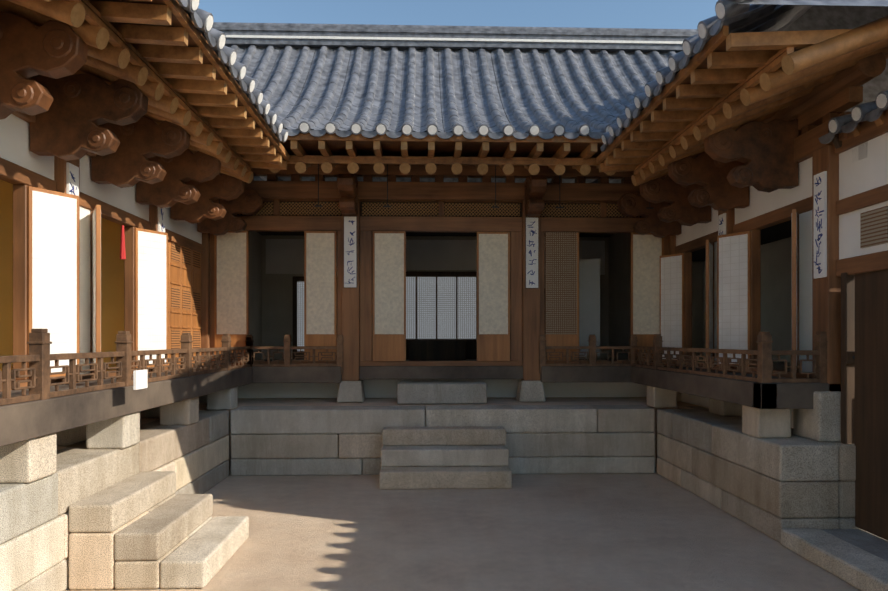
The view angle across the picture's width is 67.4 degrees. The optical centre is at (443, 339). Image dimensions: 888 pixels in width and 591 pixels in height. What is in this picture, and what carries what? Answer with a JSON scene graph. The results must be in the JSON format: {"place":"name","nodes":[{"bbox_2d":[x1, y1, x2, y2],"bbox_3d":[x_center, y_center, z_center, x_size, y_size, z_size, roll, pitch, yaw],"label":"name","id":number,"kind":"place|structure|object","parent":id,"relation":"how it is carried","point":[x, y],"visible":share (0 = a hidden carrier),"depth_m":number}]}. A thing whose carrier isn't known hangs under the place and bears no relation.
{"place":"outdoors","nodes":[
{"label":"outdoors","id":0,"kind":"place"},
{"bbox_2d":[27,186,796,378],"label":"wood door","id":1,"kind":"structure","parent":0,"point":[392,347],"depth_m":9.04},
{"bbox_2d":[45,0,793,185],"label":"wood end","id":2,"kind":"object","parent":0,"point":[77,15],"visible":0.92,"depth_m":6.41},
{"bbox_2d":[57,397,792,468],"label":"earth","id":3,"kind":"structure","parent":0,"point":[587,401],"depth_m":9.03},
{"bbox_2d":[0,180,124,370],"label":"interior wall","id":4,"kind":"structure","parent":3,"relation":"on","point":[112,293],"depth_m":7.40},
{"bbox_2d":[0,114,887,427],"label":"plaster","id":5,"kind":"object","parent":3,"relation":"on","point":[856,176],"visible":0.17,"depth_m":6.86},
{"bbox_2d":[177,0,887,182],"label":"tiled roof","id":6,"kind":"object","parent":5,"relation":"on","point":[470,88],"visible":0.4,"depth_m":9.91},
{"bbox_2d":[191,0,886,143],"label":"roof end tiles","id":7,"kind":"object","parent":6,"relation":"on","point":[881,100],"visible":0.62,"depth_m":7.55},
{"bbox_2d":[249,231,791,370],"bbox_3d":[1.151,-0.583,9.824,9.110,2.900,8.410,0,0,-2],"label":"interior","id":8,"kind":"object","parent":3,"relation":"on","point":[270,309],"visible":0.04,"depth_m":12.25},
{"bbox_2d":[0,0,887,185],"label":"roof eaves","id":9,"kind":"object","parent":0,"point":[184,73],"visible":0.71,"depth_m":5.45},
{"bbox_2d":[198,0,717,28],"label":"sky","id":10,"kind":"structure","parent":0,"point":[647,14]},
{"bbox_2d":[64,467,860,590],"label":"sand","id":11,"kind":"structure","parent":0,"point":[655,531],"depth_m":5.53},
{"bbox_2d":[0,380,887,590],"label":"stone foundation","id":12,"kind":"object","parent":11,"relation":"on","point":[123,502],"visible":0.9,"depth_m":6.01},
{"bbox_2d":[0,359,839,446],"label":"grey wood","id":13,"kind":"object","parent":12,"relation":"on","point":[23,421],"visible":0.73,"depth_m":6.39},
{"bbox_2d":[0,329,827,405],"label":"wooden railing","id":14,"kind":"object","parent":13,"relation":"on","point":[39,357],"visible":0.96,"depth_m":5.79},
{"bbox_2d":[13,144,840,390],"bbox_3d":[0.137,-0.204,3.694,6.840,3.462,11.440,0,0,-2],"label":"wood post","id":15,"kind":"object","parent":12,"relation":"on","point":[355,317],"visible":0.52,"depth_m":8.05},
{"bbox_2d":[0,0,842,237],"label":"wooden brackets","id":16,"kind":"object","parent":15,"relation":"attached to","point":[120,135],"visible":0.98,"depth_m":6.20},
{"bbox_2d":[212,164,667,365],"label":"wood beam","id":17,"kind":"structure","parent":15,"relation":"attached to","point":[436,192],"depth_m":9.21},
{"bbox_2d":[0,52,887,389],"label":"wall","id":18,"kind":"structure","parent":15,"relation":"attached to","point":[842,90],"depth_m":5.66},
{"bbox_2d":[219,164,854,358],"bbox_3d":[1.291,-0.620,8.038,8.160,3.366,2.762,0,0,27],"label":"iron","id":19,"kind":"object","parent":12,"relation":"on","point":[649,207],"visible":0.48,"depth_m":8.71},
{"bbox_2d":[686,406,887,560],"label":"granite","id":20,"kind":"object","parent":11,"relation":"on","point":[873,544],"visible":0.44,"depth_m":5.16},
{"bbox_2d":[293,130,887,539],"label":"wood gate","id":21,"kind":"structure","parent":20,"relation":"on","point":[864,372],"depth_m":5.36},
{"bbox_2d":[120,225,125,259],"bbox_3d":[-3.132,-0.948,6.493,0.055,0.330,0.055,0,0,-24],"label":"tassel","id":22,"kind":"object","parent":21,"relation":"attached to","point":[122,251],"visible":1,"depth_m":6.48},
{"bbox_2d":[171,242,199,348],"bbox_3d":[-3.281,-0.538,8.315,0.005,1.310,1.410,0,0,-2],"label":"door lattice","id":23,"kind":"object","parent":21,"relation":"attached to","point":[175,292],"visible":0.54,"depth_m":8.42},
{"bbox_2d":[297,277,475,350],"bbox_3d":[-1.071,-0.483,12.518,3.353,1.400,0.015,0,0,-2],"label":"window","id":24,"kind":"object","parent":21,"relation":"attached to","point":[426,307],"visible":0.5,"depth_m":12.54},
{"bbox_2d":[32,190,796,372],"bbox_3d":[-1.305,-0.433,4.829,5.735,1.400,12.334,0,0,37],"label":"paper leaf","id":25,"kind":"object","parent":21,"relation":"attached to","point":[54,265],"visible":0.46,"depth_m":7.00},
{"bbox_2d":[217,233,661,333],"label":"door panels","id":26,"kind":"object","parent":21,"relation":"attached to","point":[389,282],"visible":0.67,"depth_m":9.19},
{"bbox_2d":[237,202,641,216],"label":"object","id":27,"kind":"object","parent":21,"relation":"on","point":[431,209],"visible":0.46,"depth_m":9.28},
{"bbox_2d":[66,162,826,389],"bbox_3d":[0.009,-0.658,7.782,6.356,2.050,5.680,0,0,-2],"label":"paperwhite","id":28,"kind":"object","parent":21,"relation":"attached to","point":[589,296],"visible":0.62,"depth_m":9.11},
{"bbox_2d":[69,171,823,284],"bbox_3d":[0.023,-1.103,7.360,6.317,1.073,3.582,0,0,-2],"label":"calligraphy writing","id":29,"kind":"object","parent":21,"relation":"attached to","point":[532,231],"visible":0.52,"depth_m":5.78},
{"bbox_2d":[257,111,791,260],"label":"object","id":30,"kind":"object","parent":21,"relation":"on","point":[780,231],"visible":0.06,"depth_m":10.89},
{"bbox_2d":[545,206,887,333],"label":"lattice screen","id":31,"kind":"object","parent":21,"relation":"attached to","point":[560,282],"depth_m":9.25}
]}

